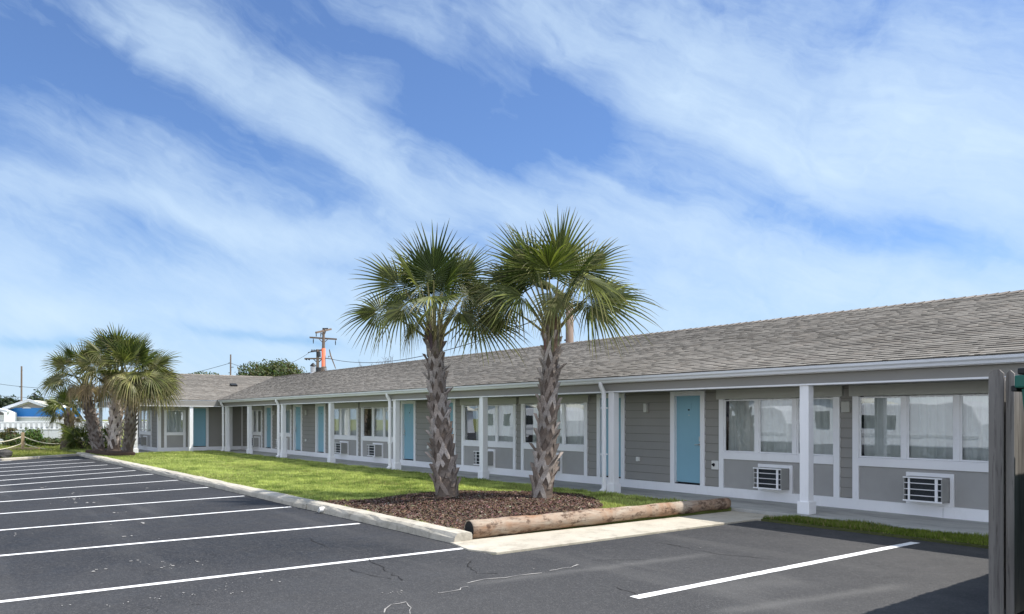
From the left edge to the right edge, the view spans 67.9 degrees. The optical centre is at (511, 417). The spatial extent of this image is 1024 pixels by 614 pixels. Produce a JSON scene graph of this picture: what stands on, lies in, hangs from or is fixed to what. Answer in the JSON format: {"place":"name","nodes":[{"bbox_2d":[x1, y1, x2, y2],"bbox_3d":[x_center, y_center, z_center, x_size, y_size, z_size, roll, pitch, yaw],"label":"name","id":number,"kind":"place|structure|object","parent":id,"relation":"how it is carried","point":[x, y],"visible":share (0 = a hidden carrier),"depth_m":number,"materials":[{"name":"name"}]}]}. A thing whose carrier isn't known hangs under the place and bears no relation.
{"place":"outdoors","nodes":[
{"label":"outdoors","id":0,"kind":"place"},
{"bbox_2d":[2,399,78,438],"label":"house","id":1,"kind":"structure","parent":0,"point":[27,410],"depth_m":62.01,"materials":[{"name":"paint"}]},
{"bbox_2d":[15,420,123,455],"bbox_3d":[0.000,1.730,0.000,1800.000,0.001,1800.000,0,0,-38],"label":"ground","id":2,"kind":"structure","parent":0,"point":[83,420],"depth_m":75.09,"materials":[{"name":"green plant"}]},
{"bbox_2d":[0,449,12,457],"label":"boulder","id":3,"kind":"object","parent":2,"relation":"on","point":[5,453],"visible":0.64,"depth_m":31.46,"materials":[{"name":"stone"}]},
{"bbox_2d":[0,408,16,439],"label":"porch annex","id":4,"kind":"object","parent":2,"relation":"on","point":[7,415],"visible":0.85,"depth_m":60.21,"materials":[{"name":"white plastic"}]},
{"bbox_2d":[0,427,18,438],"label":"bush","id":5,"kind":"object","parent":2,"relation":"on","point":[4,434],"visible":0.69,"depth_m":46.20,"materials":[{"name":"green plant"}]},
{"bbox_2d":[0,433,20,445],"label":"bush","id":6,"kind":"object","parent":2,"relation":"on","point":[11,442],"visible":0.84,"depth_m":45.65,"materials":[{"name":"green plant"}]},
{"bbox_2d":[0,394,22,407],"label":"tree","id":7,"kind":"object","parent":2,"relation":"on","point":[5,401],"visible":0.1,"depth_m":99.30,"materials":[{"name":"green plant"}]},
{"bbox_2d":[20,366,21,400],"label":"utility pole","id":8,"kind":"object","parent":2,"relation":"on","point":[21,385],"visible":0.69,"depth_m":89.92,"materials":[{"name":"grey wood"}]},
{"bbox_2d":[9,447,39,449],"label":"border timber","id":9,"kind":"object","parent":2,"relation":"on","point":[29,448],"visible":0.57,"depth_m":40.99,"materials":[{"name":"brown wood"}]},
{"bbox_2d":[0,432,58,449],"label":"rope fence","id":10,"kind":"object","parent":2,"relation":"on","point":[22,439],"visible":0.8,"depth_m":40.99,"materials":[{"name":"beige fabric"}]},
{"bbox_2d":[16,427,44,446],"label":"bush","id":11,"kind":"object","parent":2,"relation":"on","point":[34,434],"visible":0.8,"depth_m":44.95,"materials":[{"name":"green plant"}]},
{"bbox_2d":[27,389,44,400],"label":"tree","id":12,"kind":"object","parent":2,"relation":"on","point":[36,395],"visible":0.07,"depth_m":107.80,"materials":[{"name":"green plant"}]},
{"bbox_2d":[36,437,60,445],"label":"bush","id":13,"kind":"object","parent":2,"relation":"on","point":[47,440],"visible":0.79,"depth_m":45.09,"materials":[{"name":"green plant"}]},
{"bbox_2d":[0,421,108,443],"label":"vinyl fence","id":14,"kind":"object","parent":2,"relation":"on","point":[19,426],"visible":0.34,"depth_m":50.45,"materials":[{"name":"white plastic"}]},
{"bbox_2d":[0,440,122,457],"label":"grass","id":15,"kind":"structure","parent":2,"relation":"on","point":[52,450],"depth_m":37.79,"materials":[{"name":"green plant"}]},
{"bbox_2d":[35,384,104,449],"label":"palm tree","id":16,"kind":"object","parent":2,"relation":"on","point":[54,405],"visible":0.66,"depth_m":40.59,"materials":[{"name":"green plant"}]},
{"bbox_2d":[56,417,108,450],"bbox_3d":[-22.068,1.101,39.588,3.216,2.448,3.364,0,0,-38],"label":"palmetto shrub","id":17,"kind":"object","parent":2,"relation":"on","point":[75,436],"visible":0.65,"depth_m":39.02,"materials":[{"name":"green plant"}]},
{"bbox_2d":[188,371,218,374],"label":"tree","id":18,"kind":"object","parent":2,"relation":"on","point":[198,372],"visible":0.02,"depth_m":73.55,"materials":[{"name":"green plant"}]},
{"bbox_2d":[234,358,306,376],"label":"tree","id":19,"kind":"object","parent":2,"relation":"on","point":[272,369],"visible":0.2,"depth_m":60.22,"materials":[{"name":"green plant"}]},
{"bbox_2d":[304,349,321,371],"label":"utility pole","id":20,"kind":"object","parent":2,"relation":"on","point":[318,355],"visible":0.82,"depth_m":83.88,"materials":[{"name":"grey metal"}]},
{"bbox_2d":[309,328,336,370],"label":"utility pole","id":21,"kind":"object","parent":2,"relation":"on","point":[323,356],"visible":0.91,"depth_m":57.94,"materials":[{"name":"orange paint"}]},
{"bbox_2d":[332,320,534,362],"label":"cable","id":22,"kind":"object","parent":21,"relation":"attached to","point":[418,356],"visible":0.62,"depth_m":42.17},
{"bbox_2d":[97,290,1023,521],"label":"motel","id":23,"kind":"structure","parent":2,"relation":"on","point":[883,408],"depth_m":15.91,"materials":[{"name":"paint"}]},
{"bbox_2d":[139,406,151,446],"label":"window","id":24,"kind":"structure","parent":23,"relation":"in","point":[145,425],"depth_m":38.55,"materials":[{"name":"white glass"}]},
{"bbox_2d":[163,406,186,447],"bbox_3d":[-16.482,0.458,37.121,1.090,2.083,0.216,0,0,-38],"label":"window","id":25,"kind":"structure","parent":23,"relation":"in","point":[175,425],"depth_m":37.16,"materials":[{"name":"white glass"}]},
{"bbox_2d":[188,407,208,446],"bbox_3d":[-15.610,0.431,37.785,0.980,2.027,0.145,0,0,-38],"label":"door","id":26,"kind":"structure","parent":23,"relation":"in","point":[200,414],"depth_m":37.86,"materials":[{"name":"blue paint"}]},
{"bbox_2d":[252,406,262,447],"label":"window","id":27,"kind":"structure","parent":23,"relation":"in","point":[257,411],"depth_m":37.31,"materials":[{"name":"white paint"}]},
{"bbox_2d":[264,406,272,447],"bbox_3d":[-11.523,0.431,36.110,0.145,2.027,0.960,0,0,-38],"label":"door","id":28,"kind":"structure","parent":23,"relation":"in","point":[268,414],"depth_m":36.24,"materials":[{"name":"blue paint"}]},
{"bbox_2d":[276,405,291,449],"bbox_3d":[-10.174,0.400,34.652,0.518,2.200,1.790,0,0,-38],"label":"window","id":29,"kind":"structure","parent":23,"relation":"in","point":[288,407],"depth_m":34.22,"materials":[{"name":"white paint"}]},
{"bbox_2d":[293,405,302,450],"bbox_3d":[-9.341,0.431,33.322,0.145,2.027,0.940,0,0,-38],"label":"door","id":30,"kind":"structure","parent":23,"relation":"in","point":[297,409],"depth_m":33.47,"materials":[{"name":"blue paint"}]},
{"bbox_2d":[315,404,325,452],"bbox_3d":[-7.875,0.431,31.448,0.145,2.027,0.960,0,0,-38],"label":"door","id":31,"kind":"structure","parent":23,"relation":"in","point":[320,409],"depth_m":31.56,"materials":[{"name":"blue paint"}]},
{"bbox_2d":[334,402,358,455],"bbox_3d":[-6.366,0.400,29.785,0.518,2.200,2.470,0,0,-38],"label":"window","id":32,"kind":"structure","parent":23,"relation":"in","point":[346,415],"depth_m":29.48,"materials":[{"name":"white glass"}]},
{"bbox_2d":[360,401,392,458],"bbox_3d":[-4.665,0.400,27.611,0.518,2.200,2.750,0,0,-38],"label":"window","id":33,"kind":"structure","parent":23,"relation":"in","point":[374,415],"depth_m":27.77,"materials":[{"name":"white glass"}]},
{"bbox_2d":[401,401,415,460],"bbox_3d":[-3.481,0.431,25.833,0.145,2.027,0.980,0,0,-38],"label":"door","id":34,"kind":"structure","parent":23,"relation":"in","point":[408,408],"depth_m":25.90,"materials":[{"name":"blue paint"}]},
{"bbox_2d":[448,399,455,454],"bbox_3d":[-1.999,0.431,23.939,0.145,2.027,0.950,0,0,-38],"label":"door","id":35,"kind":"structure","parent":23,"relation":"in","point":[453,401],"depth_m":23.54,"materials":[{"name":"blue paint"}]},
{"bbox_2d":[460,397,517,469],"bbox_3d":[-0.539,0.400,22.338,0.518,2.200,2.780,0,0,-38],"label":"window","id":36,"kind":"structure","parent":23,"relation":"in","point":[502,412],"depth_m":21.92,"materials":[{"name":"white glass"}]},
{"bbox_2d":[519,394,589,475],"bbox_3d":[1.242,0.400,20.062,0.518,2.200,2.740,0,0,-38],"label":"window","id":37,"kind":"structure","parent":23,"relation":"in","point":[572,437],"depth_m":19.56,"materials":[{"name":"white glass"}]},
{"bbox_2d":[597,393,624,478],"bbox_3d":[2.413,0.431,18.300,0.145,2.027,0.930,0,0,-38],"label":"door","id":38,"kind":"structure","parent":23,"relation":"in","point":[621,395],"depth_m":18.44,"materials":[{"name":"blue paint"}]},
{"bbox_2d":[670,390,705,485],"bbox_3d":[3.837,0.431,16.480,0.145,2.027,0.930,0,0,-38],"label":"door","id":39,"kind":"structure","parent":23,"relation":"in","point":[687,408],"depth_m":16.52,"materials":[{"name":"blue paint"}]},
{"bbox_2d":[716,386,842,496],"bbox_3d":[5.287,0.400,14.892,0.518,2.200,2.730,0,0,-38],"label":"window","id":40,"kind":"structure","parent":23,"relation":"in","point":[757,426],"depth_m":14.87,"materials":[{"name":"white glass"}]},
{"bbox_2d":[849,380,988,509],"bbox_3d":[7.050,0.400,12.639,0.518,2.200,2.730,0,0,-38],"label":"window","id":41,"kind":"structure","parent":23,"relation":"in","point":[899,429],"depth_m":12.72,"materials":[{"name":"white glass"}]},
{"bbox_2d":[564,303,573,342],"bbox_3d":[1.969,-1.107,25.999,0.322,5.614,0.317,0,0,-38],"label":"utility pole","id":42,"kind":"object","parent":2,"relation":"on","point":[570,332],"visible":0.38,"depth_m":25.88,"materials":[{"name":"beige wood"}]},
{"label":"utility pole","id":43,"kind":"object","parent":2,"relation":"on","visible":0},
{"bbox_2d":[2,363,228,388],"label":"cable","id":44,"kind":"object","parent":43,"relation":"attached to","point":[190,373],"visible":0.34,"depth_m":77.70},
{"bbox_2d":[58,447,730,537],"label":"lawn","id":45,"kind":"structure","parent":0,"point":[680,515],"depth_m":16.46,"materials":[{"name":"plant"}]},
{"bbox_2d":[85,449,134,455],"bbox_3d":[-17.786,1.590,33.842,1.233,0.260,4.230,0,0,-42],"label":"mulch bed","id":46,"kind":"object","parent":45,"relation":"on","point":[113,453],"visible":0.53,"depth_m":32.48,"materials":[{"name":"brown wood"}]},
{"bbox_2d":[36,342,114,451],"bbox_3d":[-19.136,-1.040,34.371,3.872,5.109,4.316,0,0,-38],"label":"palm tree","id":47,"kind":"object","parent":46,"relation":"on","point":[54,382],"visible":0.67,"depth_m":34.06,"materials":[{"name":"green plant"}]},
{"bbox_2d":[65,322,182,450],"bbox_3d":[-17.251,-1.363,33.878,4.749,5.743,4.733,0,0,-38],"label":"palm tree","id":48,"kind":"object","parent":46,"relation":"on","point":[115,430],"visible":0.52,"depth_m":33.40,"materials":[{"name":"green plant"}]},
{"bbox_2d":[90,334,187,451],"bbox_3d":[-16.285,-1.123,33.053,4.000,5.268,4.140,0,0,-38],"label":"palm tree","id":49,"kind":"object","parent":46,"relation":"on","point":[133,388],"visible":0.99,"depth_m":32.58,"materials":[{"name":"green plant"}]},
{"bbox_2d":[317,490,603,529],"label":"mulch","id":50,"kind":"object","parent":45,"relation":"on","point":[471,504],"visible":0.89,"depth_m":13.63,"materials":[{"name":"brown wood"}]},
{"bbox_2d":[339,218,533,498],"bbox_3d":[-1.684,-1.218,16.053,3.577,5.695,3.122,0,0,38],"label":"palm tree","id":51,"kind":"object","parent":50,"relation":"on","point":[446,272],"visible":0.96,"depth_m":15.58,"materials":[{"name":"green plant"}]},
{"bbox_2d":[453,204,663,499],"bbox_3d":[0.762,-1.307,15.476,4.147,5.874,3.511,0,0,-38],"label":"palm tree","id":52,"kind":"object","parent":50,"relation":"on","point":[524,265],"visible":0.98,"depth_m":15.11,"materials":[{"name":"green plant"}]},
{"bbox_2d":[464,498,730,539],"bbox_3d":[1.645,1.562,12.141,5.454,0.283,0.282,0,0,-35],"label":"log","id":53,"kind":"object","parent":45,"relation":"on","point":[492,527],"visible":1,"depth_m":11.62,"materials":[{"name":"brown wood"}]},
{"bbox_2d":[0,456,1023,613],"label":"parking lot","id":54,"kind":"structure","parent":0,"point":[923,577],"depth_m":8.76,"materials":[{"name":"grey asphalt"}]},
{"bbox_2d":[0,454,78,460],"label":"end kerb","id":55,"kind":"structure","parent":54,"relation":"on","point":[32,457],"depth_m":31.75,"materials":[{"name":"concrete"}]},
{"bbox_2d":[0,470,135,480],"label":"parking line","id":56,"kind":"object","parent":54,"relation":"on","point":[68,475],"visible":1,"depth_m":22.39,"materials":[{"name":"paint"}]},
{"bbox_2d":[0,474,149,485],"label":"parking line","id":57,"kind":"object","parent":54,"relation":"on","point":[69,480],"visible":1,"depth_m":20.60,"materials":[{"name":"paint"}]},
{"bbox_2d":[8,480,174,491],"bbox_3d":[-10.791,1.696,18.523,0.112,0.001,5.544,0,0,37],"label":"parking line","id":58,"kind":"object","parent":54,"relation":"on","point":[86,486],"visible":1,"depth_m":18.80,"materials":[{"name":"paint"}]},
{"bbox_2d":[0,487,207,501],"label":"parking line","id":59,"kind":"object","parent":54,"relation":"on","point":[102,494],"visible":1,"depth_m":16.84,"materials":[{"name":"paint"}]},
{"bbox_2d":[0,496,238,513],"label":"parking line","id":60,"kind":"object","parent":54,"relation":"on","point":[115,505],"visible":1,"depth_m":14.72,"materials":[{"name":"paint"}]},
{"bbox_2d":[0,507,285,530],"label":"parking line","id":61,"kind":"object","parent":54,"relation":"on","point":[140,518],"visible":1,"depth_m":12.69,"materials":[{"name":"paint"}]},
{"bbox_2d":[0,523,359,555],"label":"parking line","id":62,"kind":"object","parent":54,"relation":"on","point":[172,540],"visible":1,"depth_m":10.52,"materials":[{"name":"paint"}]},
{"bbox_2d":[0,548,462,602],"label":"parking line","id":63,"kind":"object","parent":54,"relation":"on","point":[79,592],"visible":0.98,"depth_m":8.08,"materials":[{"name":"paint"}]},
{"bbox_2d":[76,452,471,542],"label":"kerb","id":64,"kind":"structure","parent":54,"relation":"on","point":[431,531],"depth_m":13.73,"materials":[{"name":"concrete"}]},
{"bbox_2d":[318,507,323,512],"bbox_3d":[-3.389,1.638,13.576,0.125,0.099,0.099,0,0,-38],"label":"drain pipe","id":65,"kind":"object","parent":64,"relation":"attached to","point":[320,509],"visible":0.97,"depth_m":13.53,"materials":[{"name":"white plastic"}]},
{"bbox_2d":[630,542,916,598],"bbox_3d":[3.328,1.696,8.769,5.393,0.001,0.128,0,0,-36],"label":"parking line","id":66,"kind":"object","parent":54,"relation":"on","point":[650,594],"visible":1,"depth_m":8.34,"materials":[{"name":"paint"}]},
{"bbox_2d":[989,370,1023,613],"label":"wooden fence","id":67,"kind":"object","parent":54,"relation":"on","point":[1006,500],"visible":0.84,"depth_m":6.38,"materials":[{"name":"grey wood"}]},
{"bbox_2d":[1011,368,1023,407],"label":"dumpster","id":68,"kind":"object","parent":54,"relation":"on","point":[1018,386],"visible":1,"depth_m":5.67,"materials":[{"name":"green metal"}]},
{"bbox_2d":[0,0,1023,419],"label":"sky","id":69,"kind":"structure","parent":0,"point":[206,179],"materials":[{"name":"blue"}]},
{"bbox_2d":[121,447,988,537],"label":"porch walk","id":70,"kind":"structure","parent":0,"point":[774,508],"depth_m":13.75,"materials":[{"name":"concrete"}]},
{"bbox_2d":[450,511,777,554],"bbox_3d":[1.971,1.699,11.432,6.104,0.042,1.406,0,0,-36],"label":"concrete apron","id":71,"kind":"object","parent":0,"point":[524,542],"visible":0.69,"depth_m":11.04,"materials":[{"name":"beige concrete"}]},
{"bbox_2d":[761,514,988,548],"bbox_3d":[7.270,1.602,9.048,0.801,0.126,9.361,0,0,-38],"label":"grass","id":72,"kind":"structure","parent":0,"point":[965,537],"depth_m":11.18,"materials":[{"name":"green plant"}]}
]}

